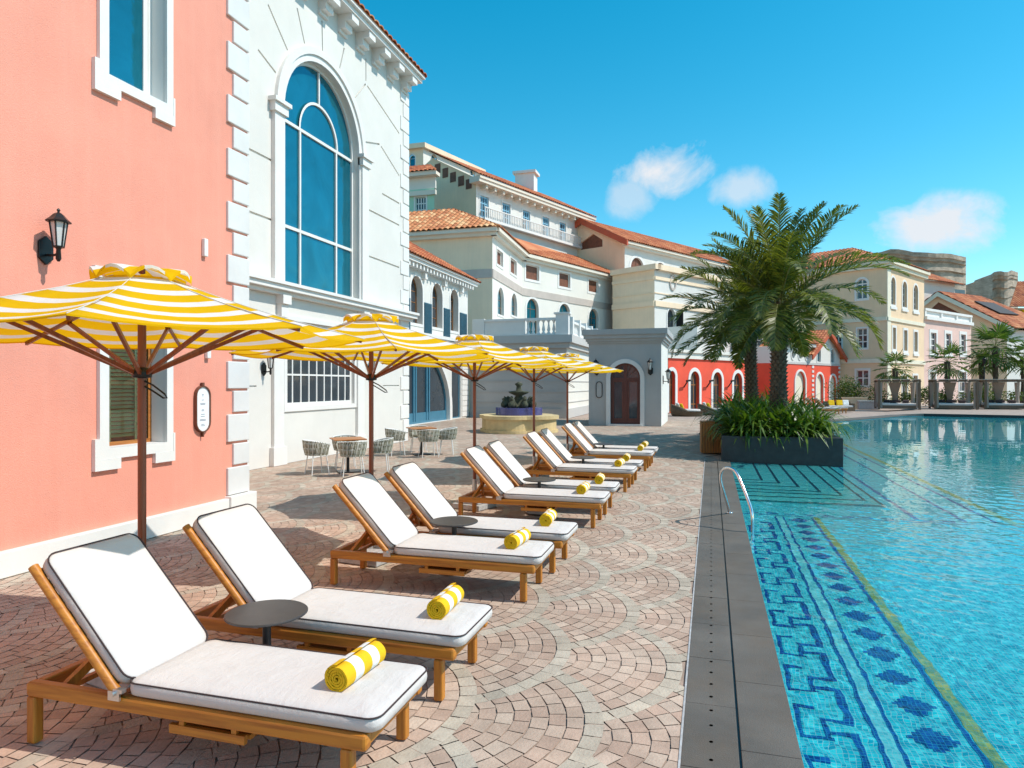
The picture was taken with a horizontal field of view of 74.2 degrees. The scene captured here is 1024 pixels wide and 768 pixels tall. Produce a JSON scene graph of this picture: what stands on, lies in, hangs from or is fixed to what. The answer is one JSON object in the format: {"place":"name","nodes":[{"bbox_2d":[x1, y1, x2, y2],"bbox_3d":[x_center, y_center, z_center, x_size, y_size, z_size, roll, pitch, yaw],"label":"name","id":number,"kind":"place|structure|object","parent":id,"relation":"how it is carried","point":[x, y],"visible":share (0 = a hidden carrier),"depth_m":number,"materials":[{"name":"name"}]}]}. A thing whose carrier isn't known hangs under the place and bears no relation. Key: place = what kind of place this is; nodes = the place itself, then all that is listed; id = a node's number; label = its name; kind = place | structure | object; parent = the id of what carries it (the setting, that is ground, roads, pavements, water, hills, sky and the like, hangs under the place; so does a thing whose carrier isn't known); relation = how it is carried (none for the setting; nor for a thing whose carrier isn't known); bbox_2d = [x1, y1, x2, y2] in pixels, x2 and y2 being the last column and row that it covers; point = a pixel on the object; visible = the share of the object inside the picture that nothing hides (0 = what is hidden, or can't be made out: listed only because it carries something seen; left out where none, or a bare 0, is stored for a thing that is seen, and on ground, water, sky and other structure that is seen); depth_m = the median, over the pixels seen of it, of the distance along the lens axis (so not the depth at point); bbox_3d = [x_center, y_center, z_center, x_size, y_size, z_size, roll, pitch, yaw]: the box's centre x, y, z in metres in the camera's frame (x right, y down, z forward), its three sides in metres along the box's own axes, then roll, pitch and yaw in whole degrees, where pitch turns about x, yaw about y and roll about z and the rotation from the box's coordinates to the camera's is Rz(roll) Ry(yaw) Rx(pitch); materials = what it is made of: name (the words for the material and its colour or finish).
{"place":"outdoors","nodes":[
{"label":"outdoors","id":0,"kind":"place"},
{"bbox_2d":[0,417,718,767],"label":"fan pattern paving","id":1,"kind":"structure","parent":0,"point":[596,729],"depth_m":5.38,"materials":[{"name":"stone"}]},
{"bbox_2d":[0,263,364,689],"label":"parasol","id":2,"kind":"object","parent":1,"relation":"on","point":[141,308],"visible":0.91,"depth_m":4.46,"materials":[{"name":"fabric"}]},
{"bbox_2d":[27,533,427,767],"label":"sun lounger","id":3,"kind":"object","parent":1,"relation":"on","point":[138,625],"visible":1,"depth_m":3.68,"materials":[{"name":"fabric"}]},
{"bbox_2d":[324,638,385,691],"bbox_3d":[-0.833,1.499,3.626,0.135,0.143,0.391,0,0,19],"label":"rolled towel","id":4,"kind":"object","parent":3,"relation":"on","point":[349,669],"visible":1,"depth_m":3.53,"materials":[{"name":"fabric"}]},
{"bbox_2d":[224,599,307,644],"bbox_3d":[-1.582,1.734,4.364,0.512,0.532,0.512,0,0,16],"label":"side table","id":5,"kind":"object","parent":1,"relation":"on","point":[265,615],"visible":0.49,"depth_m":4.34,"materials":[{"name":"grey metal"}]},
{"bbox_2d":[302,440,329,474],"bbox_3d":[-4.352,1.614,14.999,0.570,0.775,0.632,0,0,-36],"label":"rope armchair","id":6,"kind":"object","parent":1,"relation":"on","point":[312,448],"visible":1,"depth_m":14.78,"materials":[{"name":"fabric"}]},
{"bbox_2d":[182,503,492,700],"bbox_3d":[-1.245,1.473,4.841,2.158,1.053,0.730,0,0,17],"label":"sun lounger","id":7,"kind":"object","parent":1,"relation":"on","point":[247,549],"visible":0.75,"depth_m":4.74,"materials":[{"name":"beige fabric"}]},
{"bbox_2d":[427,583,463,619],"bbox_3d":[-0.456,1.499,4.682,0.135,0.143,0.391,0,0,14],"label":"rolled towel","id":8,"kind":"object","parent":7,"relation":"on","point":[446,600],"visible":1,"depth_m":4.56,"materials":[{"name":"fabric"}]},
{"bbox_2d":[332,435,357,467],"bbox_3d":[-3.981,1.614,16.146,0.632,0.775,0.570,0,0,-19],"label":"rope armchair","id":9,"kind":"object","parent":1,"relation":"on","point":[335,445],"visible":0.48,"depth_m":16.02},
{"bbox_2d":[329,437,366,472],"bbox_3d":[-3.742,1.617,15.436,0.720,0.765,0.720,0,0,-24],"label":"dining table","id":10,"kind":"object","parent":1,"relation":"on","point":[347,439],"visible":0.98,"depth_m":15.33,"materials":[{"name":"brown wood"}]},
{"bbox_2d":[338,441,366,476],"bbox_3d":[-3.467,1.614,14.739,0.632,0.775,0.570,0,0,-22],"label":"rope armchair","id":11,"kind":"object","parent":1,"relation":"on","point":[358,452],"visible":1,"depth_m":14.53,"materials":[{"name":"fabric"}]},
{"bbox_2d":[229,313,494,566],"bbox_3d":[-1.605,0.593,7.718,2.774,2.815,2.774,0,0,2],"label":"parasol","id":12,"kind":"object","parent":1,"relation":"on","point":[385,337],"visible":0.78,"depth_m":7.48,"materials":[{"name":"fabric"}]},
{"bbox_2d":[374,437,393,471],"bbox_3d":[-2.997,1.614,15.509,0.570,0.775,0.632,0,0,-6],"label":"rope armchair","id":13,"kind":"object","parent":1,"relation":"on","point":[383,445],"visible":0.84,"depth_m":15.29,"materials":[{"name":"fabric"}]},
{"bbox_2d":[385,428,405,456],"bbox_3d":[-3.265,1.614,18.911,0.570,0.775,0.632,0,0,-24],"label":"rope armchair","id":14,"kind":"object","parent":1,"relation":"on","point":[390,432],"visible":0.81,"depth_m":18.68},
{"bbox_2d":[417,429,439,457],"bbox_3d":[-2.279,1.614,18.524,0.632,0.775,0.570,0,0,-24],"label":"rope armchair","id":15,"kind":"object","parent":1,"relation":"on","point":[433,438],"visible":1,"depth_m":18.32,"materials":[{"name":"fabric"}]},
{"bbox_2d":[330,472,553,601],"bbox_3d":[-0.688,1.473,6.769,2.158,1.053,0.730,0,0,16],"label":"sun lounger","id":16,"kind":"object","parent":1,"relation":"on","point":[372,502],"visible":1,"depth_m":6.63,"materials":[{"name":"beige fabric"}]},
{"bbox_2d":[504,527,530,549],"bbox_3d":[0.056,1.499,6.585,0.135,0.143,0.391,0,0,21],"label":"rolled towel","id":17,"kind":"object","parent":16,"relation":"on","point":[517,538],"visible":1,"depth_m":6.46,"materials":[{"name":"fabric"}]},
{"bbox_2d":[438,427,457,454],"bbox_3d":[-1.831,1.614,19.258,0.570,0.775,0.632,0,0,-4],"label":"rope armchair","id":18,"kind":"object","parent":1,"relation":"on","point":[450,433],"visible":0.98,"depth_m":19.03,"materials":[{"name":"fabric"}]},
{"bbox_2d":[430,516,477,571],"bbox_3d":[-0.621,1.734,7.272,0.512,0.532,0.512,0,0,16],"label":"side table","id":19,"kind":"object","parent":1,"relation":"on","point":[454,522],"visible":0.49,"depth_m":7.22,"materials":[{"name":"grey metal"}]},
{"bbox_2d":[380,334,562,510],"bbox_3d":[-0.607,0.593,10.968,2.774,2.815,2.774,0,0,9],"label":"parasol","id":20,"kind":"object","parent":1,"relation":"on","point":[505,357],"visible":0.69,"depth_m":10.76,"materials":[{"name":"fabric"}]},
{"bbox_2d":[384,462,577,572],"bbox_3d":[-0.358,1.473,7.731,2.158,1.053,0.730,0,0,17],"label":"sun lounger","id":21,"kind":"object","parent":1,"relation":"on","point":[423,497],"visible":0.62,"depth_m":7.63,"materials":[{"name":"beige fabric"}]},
{"bbox_2d":[539,508,556,526],"bbox_3d":[0.410,1.499,7.617,0.135,0.143,0.391,0,0,13],"label":"rolled towel","id":22,"kind":"object","parent":21,"relation":"on","point":[548,517],"visible":1,"depth_m":7.45,"materials":[{"name":"fabric"}]},
{"bbox_2d":[479,382,558,433],"bbox_3d":[0.288,0.950,28.600,3.184,2.100,3.184,0,0,-14],"label":"fountain","id":23,"kind":"object","parent":1,"relation":"on","point":[511,415],"visible":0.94,"depth_m":27.62,"materials":[{"name":"yellow stone"}]},
{"bbox_2d":[458,445,609,527],"bbox_3d":[0.336,1.473,9.964,2.158,1.053,0.730,0,0,16],"label":"sun lounger","id":24,"kind":"object","parent":1,"relation":"on","point":[493,477],"visible":0.98,"depth_m":9.81,"materials":[{"name":"beige fabric"}]},
{"bbox_2d":[468,346,602,476],"bbox_3d":[0.468,0.593,14.405,2.774,2.815,2.774,0,0,44],"label":"parasol","id":25,"kind":"object","parent":1,"relation":"on","point":[567,363],"visible":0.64,"depth_m":14.17,"materials":[{"name":"fabric"}]},
{"bbox_2d":[523,477,555,514],"bbox_3d":[0.421,1.734,10.457,0.512,0.532,0.512,0,0,16],"label":"side table","id":26,"kind":"object","parent":1,"relation":"on","point":[539,480],"visible":0.65,"depth_m":10.40,"materials":[{"name":"grey metal"}]},
{"bbox_2d":[482,440,619,514],"bbox_3d":[0.630,1.473,10.928,2.158,1.053,0.730,0,0,16],"label":"sun lounger","id":27,"kind":"object","parent":1,"relation":"on","point":[507,462],"visible":0.67,"depth_m":10.82,"materials":[{"name":"beige fabric"}]},
{"bbox_2d":[516,353,623,450],"bbox_3d":[1.434,0.593,17.508,2.774,2.815,2.774,0,0,-41],"label":"parasol","id":28,"kind":"object","parent":1,"relation":"on","point":[604,369],"visible":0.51,"depth_m":17.34,"materials":[{"name":"fabric"}]},
{"bbox_2d":[523,431,636,491],"bbox_3d":[1.307,1.473,13.085,2.158,1.053,0.730,0,0,17],"label":"sun lounger","id":29,"kind":"object","parent":1,"relation":"on","point":[546,454],"visible":0.93,"depth_m":12.92,"materials":[{"name":"beige fabric"}]},
{"bbox_2d":[535,428,642,483],"bbox_3d":[1.614,1.473,14.073,2.158,1.053,0.730,0,0,16],"label":"sun lounger","id":30,"kind":"object","parent":1,"relation":"on","point":[555,445],"visible":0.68,"depth_m":13.97,"materials":[{"name":"beige fabric"}]},
{"bbox_2d":[561,423,653,470],"bbox_3d":[2.271,1.473,16.111,2.158,1.053,0.730,0,0,17],"label":"sun lounger","id":31,"kind":"object","parent":1,"relation":"on","point":[579,440],"visible":0.85,"depth_m":15.93,"materials":[{"name":"beige fabric"}]},
{"bbox_2d":[572,421,657,465],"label":"sun lounger","id":32,"kind":"object","parent":1,"relation":"on","point":[582,430],"visible":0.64,"depth_m":16.96,"materials":[{"name":"beige fabric"}]},
{"bbox_2d":[582,328,672,425],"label":"entrance pavilion","id":33,"kind":"structure","parent":1,"relation":"on","point":[635,393],"depth_m":32.46,"materials":[{"name":"grey paint"}]},
{"bbox_2d":[606,359,644,425],"bbox_3d":[5.440,0.400,32.460,1.820,3.200,0.290,0,0,16],"label":"door","id":34,"kind":"structure","parent":33,"relation":"in","point":[627,386],"depth_m":32.49,"materials":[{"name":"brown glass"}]},
{"bbox_2d":[700,420,721,452],"bbox_3d":[5.747,1.512,19.593,0.562,0.915,0.562,0,0,11],"label":"litter bin","id":35,"kind":"object","parent":1,"relation":"on","point":[706,446],"visible":0.85,"depth_m":19.34,"materials":[{"name":"brown wood"}]},
{"bbox_2d":[408,164,439,231],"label":"mint green house","id":36,"kind":"structure","parent":0,"point":[422,192],"depth_m":58.23,"materials":[{"name":"clear paint"}]},
{"bbox_2d":[414,195,426,211],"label":"window","id":37,"kind":"structure","parent":36,"relation":"in","point":[420,204],"depth_m":58.47,"materials":[{"name":"white glass"}]},
{"bbox_2d":[408,142,485,175],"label":"penthouse tower","id":38,"kind":"structure","parent":0,"point":[421,153],"depth_m":78.81,"materials":[{"name":"white paint"}]},
{"bbox_2d":[418,150,596,265],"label":"white range","id":39,"kind":"structure","parent":0,"point":[522,208],"depth_m":66.35,"materials":[{"name":"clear paint"}]},
{"bbox_2d":[479,193,489,217],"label":"window","id":40,"kind":"structure","parent":39,"relation":"in","point":[483,201],"depth_m":62.98,"materials":[{"name":"white glass"}]},
{"bbox_2d":[408,208,612,411],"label":"cream hotel wing","id":41,"kind":"structure","parent":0,"point":[512,274],"depth_m":53.45,"materials":[{"name":"paint"}]},
{"bbox_2d":[497,286,503,317],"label":"window","id":42,"kind":"structure","parent":41,"relation":"in","point":[498,292],"depth_m":50.72,"materials":[{"name":"white wood"}]},
{"bbox_2d":[524,261,540,283],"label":"window","id":43,"kind":"structure","parent":41,"relation":"in","point":[530,272],"depth_m":58.85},
{"bbox_2d":[525,297,539,333],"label":"window","id":44,"kind":"structure","parent":41,"relation":"in","point":[530,307],"depth_m":58.92,"materials":[{"name":"paint"}]},
{"bbox_2d":[558,269,571,290],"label":"window","id":45,"kind":"structure","parent":41,"relation":"in","point":[563,279],"depth_m":62.76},
{"bbox_2d":[587,276,599,294],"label":"window","id":46,"kind":"structure","parent":41,"relation":"in","point":[591,284],"depth_m":66.75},
{"bbox_2d":[588,307,599,328],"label":"window","id":47,"kind":"structure","parent":41,"relation":"in","point":[591,314],"depth_m":66.93,"materials":[{"name":"blue wood"}]},
{"bbox_2d":[359,0,1023,307],"label":"sky","id":48,"kind":"structure","parent":0,"point":[645,117],"materials":[{"name":"blue"}]},
{"bbox_2d":[667,325,744,412],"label":"red arcade building","id":49,"kind":"structure","parent":0,"point":[694,381],"depth_m":49.57,"materials":[{"name":"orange paint"}]},
{"bbox_2d":[668,367,677,412],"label":"arched door","id":50,"kind":"structure","parent":49,"relation":"in","point":[673,369],"depth_m":46.98,"materials":[{"name":"paint"}]},
{"bbox_2d":[688,368,701,408],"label":"arched door","id":51,"kind":"structure","parent":49,"relation":"in","point":[691,384],"depth_m":48.93,"materials":[{"name":"white wood"}]},
{"bbox_2d":[711,369,723,407],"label":"arched door","id":52,"kind":"structure","parent":49,"relation":"in","point":[714,384],"depth_m":51.09,"materials":[{"name":"white wood"}]},
{"bbox_2d":[732,370,743,400],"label":"arched door","id":53,"kind":"structure","parent":49,"relation":"in","point":[735,384],"depth_m":53.12,"materials":[{"name":"paint"}]},
{"bbox_2d":[468,401,1006,678],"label":"pool deck","id":54,"kind":"structure","parent":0,"point":[862,413],"depth_m":43.40,"materials":[{"name":"stone"}]},
{"bbox_2d":[0,0,256,578],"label":"coral building","id":55,"kind":"structure","parent":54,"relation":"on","point":[124,131],"depth_m":8.43,"materials":[{"name":"pink paint"}]},
{"bbox_2d":[37,208,71,264],"bbox_3d":[-4.997,-1.619,7.413,0.325,0.613,0.217,0,0,16],"label":"wall lantern","id":56,"kind":"object","parent":55,"relation":"attached to","point":[58,222],"depth_m":7.38,"materials":[{"name":"black metal"}]},
{"bbox_2d":[92,265,174,471],"bbox_3d":[-4.953,-0.185,8.677,0.415,2.450,1.270,0,0,16],"label":"window","id":57,"kind":"structure","parent":55,"relation":"in","point":[104,458],"depth_m":8.71,"materials":[{"name":"white wood"}]},
{"bbox_2d":[92,0,174,126],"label":"window","id":58,"kind":"structure","parent":55,"relation":"in","point":[122,63],"depth_m":8.82,"materials":[{"name":"blue glass"}]},
{"bbox_2d":[193,383,210,436],"bbox_3d":[-4.454,0.370,9.734,0.054,0.780,0.290,0,0,16],"label":"oval sign","id":59,"kind":"object","parent":55,"relation":"attached to","point":[202,408],"visible":1,"depth_m":9.72,"materials":[{"name":"white metal"}]},
{"bbox_2d":[247,0,426,469],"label":"white building","id":60,"kind":"structure","parent":54,"relation":"on","point":[331,83],"depth_m":18.94,"materials":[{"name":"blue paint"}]},
{"bbox_2d":[284,315,356,411],"bbox_3d":[-5.251,-0.520,18.668,0.140,2.440,3.590,0,0,16],"label":"window","id":61,"kind":"structure","parent":60,"relation":"in","point":[320,384],"depth_m":18.48,"materials":[{"name":"white glass"}]},
{"bbox_2d":[268,46,373,300],"bbox_3d":[-5.215,-5.815,18.736,0.490,6.590,4.960,0,0,16],"label":"arched window","id":62,"kind":"structure","parent":60,"relation":"in","point":[312,145],"depth_m":18.72,"materials":[{"name":"blue glass"}]},
{"bbox_2d":[408,241,480,425],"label":"arcade building","id":63,"kind":"structure","parent":54,"relation":"on","point":[439,288],"depth_m":36.40,"materials":[{"name":"white paint"}]},
{"bbox_2d":[409,273,423,327],"bbox_3d":[-4.888,-4.175,33.547,0.390,2.630,1.680,0,0,16],"label":"window","id":64,"kind":"structure","parent":63,"relation":"in","point":[412,287],"depth_m":33.98,"materials":[{"name":"paint"}]},
{"bbox_2d":[431,281,443,330],"bbox_3d":[-4.148,-4.175,36.060,0.390,2.630,1.680,0,0,16],"label":"window","id":65,"kind":"structure","parent":63,"relation":"in","point":[433,292],"depth_m":36.56,"materials":[{"name":"paint"}]},
{"bbox_2d":[449,287,458,333],"bbox_3d":[-3.445,-4.175,38.449,0.390,2.630,1.500,0,0,16],"label":"window","id":66,"kind":"structure","parent":63,"relation":"in","point":[453,288],"depth_m":38.90,"materials":[{"name":"paint"}]},
{"bbox_2d":[470,312,592,417],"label":"terrace building","id":67,"kind":"structure","parent":54,"relation":"on","point":[565,337],"depth_m":40.11,"materials":[{"name":"grey paint"}]},
{"bbox_2d":[575,218,733,277],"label":"long gabled range","id":68,"kind":"structure","parent":54,"relation":"on","point":[609,247],"depth_m":74.24,"materials":[{"name":"white paint"}]},
{"bbox_2d":[608,263,761,346],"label":"projecting annexe","id":69,"kind":"structure","parent":54,"relation":"on","point":[639,292],"depth_m":65.45,"materials":[{"name":"beige paint"}]},
{"bbox_2d":[670,403,702,415],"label":"wicker daybed","id":70,"kind":"object","parent":54,"relation":"on","point":[677,409],"visible":0.97,"depth_m":41.90,"materials":[{"name":"wicker"}]},
{"bbox_2d":[678,454,705,767],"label":"deck edge grout","id":71,"kind":"object","parent":54,"relation":"on","point":[681,738],"visible":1,"depth_m":4.91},
{"bbox_2d":[680,460,803,767],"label":"pool coping","id":72,"kind":"object","parent":54,"relation":"on","point":[768,737],"visible":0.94,"depth_m":4.88,"materials":[{"name":"stone"}]},
{"bbox_2d":[709,461,741,767],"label":"drain holes","id":73,"kind":"object","parent":72,"relation":"on","point":[738,733],"visible":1,"depth_m":4.97,"materials":[{"name":"black metal"}]},
{"bbox_2d":[719,467,753,534],"bbox_3d":[3.180,1.863,9.832,0.327,1.374,1.401,0,0,6],"label":"pool handrail","id":74,"kind":"object","parent":72,"relation":"attached to","point":[743,489],"visible":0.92,"depth_m":9.45,"materials":[{"name":"metal"}]},
{"bbox_2d":[721,433,842,465],"bbox_3d":[8.241,1.975,21.951,2.890,1.250,9.830,0,0,16],"label":"planter","id":75,"kind":"object","parent":54,"relation":"on","point":[820,452],"visible":0.44,"depth_m":17.22,"materials":[{"name":"concrete"}]},
{"bbox_2d":[659,238,845,405],"bbox_3d":[8.342,-1.865,24.007,6.088,6.791,6.200,0,0,-14],"label":"palm tree","id":76,"kind":"object","parent":75,"relation":"in","point":[750,374],"visible":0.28,"depth_m":23.71,"materials":[{"name":"green plant"}]},
{"bbox_2d":[691,382,870,451],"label":"strap leaf plants","id":77,"kind":"object","parent":75,"relation":"in","point":[735,416],"visible":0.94,"depth_m":17.87,"materials":[{"name":"plant"}]},
{"bbox_2d":[672,192,910,410],"bbox_3d":[7.993,-1.955,19.755,6.720,6.970,6.829,0,0,16],"label":"palm tree","id":78,"kind":"object","parent":75,"relation":"in","point":[779,262],"visible":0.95,"depth_m":19.15,"materials":[{"name":"green plant"}]},
{"bbox_2d":[756,329,847,405],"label":"red gabled annexe","id":79,"kind":"structure","parent":54,"relation":"on","point":[822,362],"depth_m":61.92,"materials":[{"name":"paint"}]},
{"bbox_2d":[699,415,922,433],"bbox_3d":[16.414,1.985,35.727,24.883,0.030,2.430,0,0,-42],"label":"pool coping","id":80,"kind":"object","parent":54,"relation":"on","point":[862,418],"visible":0.39,"depth_m":39.79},
{"bbox_2d":[823,400,854,410],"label":"wicker sofa","id":81,"kind":"object","parent":54,"relation":"on","point":[844,403],"visible":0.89,"depth_m":49.03,"materials":[{"name":"beige fabric"}]},
{"bbox_2d":[833,374,885,400],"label":"shrub","id":82,"kind":"object","parent":54,"relation":"on","point":[853,388],"visible":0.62,"depth_m":56.79,"materials":[{"name":"green plant"}]},
{"bbox_2d":[790,247,929,402],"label":"beige corner house","id":83,"kind":"structure","parent":54,"relation":"on","point":[899,315],"depth_m":66.24,"materials":[{"name":"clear paint"}]},
{"bbox_2d":[854,277,868,300],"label":"window","id":84,"kind":"structure","parent":83,"relation":"in","point":[857,295],"depth_m":65.77,"materials":[{"name":"white glass"}]},
{"bbox_2d":[854,368,869,387],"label":"window","id":85,"kind":"structure","parent":83,"relation":"in","point":[863,374],"depth_m":65.71,"materials":[{"name":"white glass"}]},
{"bbox_2d":[856,327,868,349],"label":"window","id":86,"kind":"structure","parent":83,"relation":"in","point":[863,334],"depth_m":65.73,"materials":[{"name":"white glass"}]},
{"bbox_2d":[870,350,915,399],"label":"fan palm","id":87,"kind":"object","parent":54,"relation":"on","point":[895,371],"visible":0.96,"depth_m":56.34,"materials":[{"name":"green plant"}]},
{"bbox_2d":[885,408,923,415],"bbox_3d":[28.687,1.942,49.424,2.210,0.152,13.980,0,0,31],"label":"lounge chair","id":88,"kind":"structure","parent":54,"relation":"on","point":[904,412],"depth_m":46.58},
{"bbox_2d":[873,379,920,409],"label":"cabana","id":89,"kind":"object","parent":88,"relation":"on","point":[895,385],"visible":1,"depth_m":49.98,"materials":[{"name":"beige fabric"}]},
{"bbox_2d":[879,249,965,293],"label":"ruined amphitheatre","id":90,"kind":"object","parent":54,"relation":"on","point":[949,266],"visible":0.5,"depth_m":112.28,"materials":[{"name":"stone"}]},
{"bbox_2d":[921,340,972,401],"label":"fan palm","id":91,"kind":"object","parent":54,"relation":"on","point":[947,370],"visible":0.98,"depth_m":56.28,"materials":[{"name":"green plant"}]},
{"bbox_2d":[924,308,973,402],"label":"pale pink house","id":92,"kind":"structure","parent":54,"relation":"on","point":[943,328],"depth_m":74.62,"materials":[{"name":"clear paint"}]},
{"bbox_2d":[929,329,938,357],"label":"window","id":93,"kind":"structure","parent":92,"relation":"in","point":[932,332],"depth_m":72.68,"materials":[{"name":"white glass"}]},
{"bbox_2d":[959,331,966,356],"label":"window","id":94,"kind":"structure","parent":92,"relation":"in","point":[961,337],"depth_m":77.77,"materials":[{"name":"white glass"}]},
{"bbox_2d":[924,414,1023,417],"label":"cabana platform wall","id":95,"kind":"structure","parent":54,"relation":"on","point":[992,416],"depth_m":41.44,"materials":[{"name":"stone"}]},
{"bbox_2d":[960,345,1000,402],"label":"fan palm","id":96,"kind":"object","parent":54,"relation":"on","point":[980,371],"visible":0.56,"depth_m":58.78,"materials":[{"name":"green plant"}]},
{"bbox_2d":[960,320,1023,402],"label":"fan palm","id":97,"kind":"object","parent":54,"relation":"on","point":[1001,332],"visible":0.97,"depth_m":57.47,"materials":[{"name":"green plant"}]},
{"bbox_2d":[999,341,1023,402],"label":"fan palm","id":98,"kind":"object","parent":54,"relation":"on","point":[1021,367],"visible":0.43,"depth_m":57.88,"materials":[{"name":"green plant"}]},
{"bbox_2d":[730,416,1023,767],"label":"pool water","id":99,"kind":"structure","parent":0,"point":[888,557],"depth_m":6.69,"materials":[{"name":"liquid"}]},
{"bbox_2d":[924,273,964,309],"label":"white house","id":100,"kind":"structure","parent":0,"point":[943,285],"depth_m":89.53,"materials":[{"name":"beige paint"}]},
{"bbox_2d":[924,291,1023,399],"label":"gabled ochre house","id":101,"kind":"structure","parent":0,"point":[980,308],"depth_m":85.24,"materials":[{"name":"beige paint"}]},
{"bbox_2d":[966,270,1017,324],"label":"ruined tower","id":102,"kind":"structure","parent":0,"point":[999,286],"depth_m":117.76,"materials":[{"name":"stone"}]},
{"bbox_2d":[1009,281,1023,329],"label":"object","id":103,"kind":"structure","parent":0,"point":[1017,300],"depth_m":93.16,"materials":[{"name":"orange"}]},
{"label":"cabana platform floor","id":104,"kind":"structure","parent":0,"visible":0},
{"bbox_2d":[921,407,1023,414],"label":"cabana platform paving","id":105,"kind":"structure","parent":104,"relation":"on","point":[980,411],"depth_m":45.92,"materials":[{"name":"stone"}]},
{"bbox_2d":[928,379,978,409],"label":"cabana","id":106,"kind":"object","parent":105,"relation":"on","point":[934,402],"visible":1,"depth_m":49.99,"materials":[{"name":"beige fabric"}]},
{"bbox_2d":[978,379,1023,408],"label":"cabana","id":107,"kind":"object","parent":105,"relation":"on","point":[998,385],"visible":0.9,"depth_m":50.14,"materials":[{"name":"beige fabric"}]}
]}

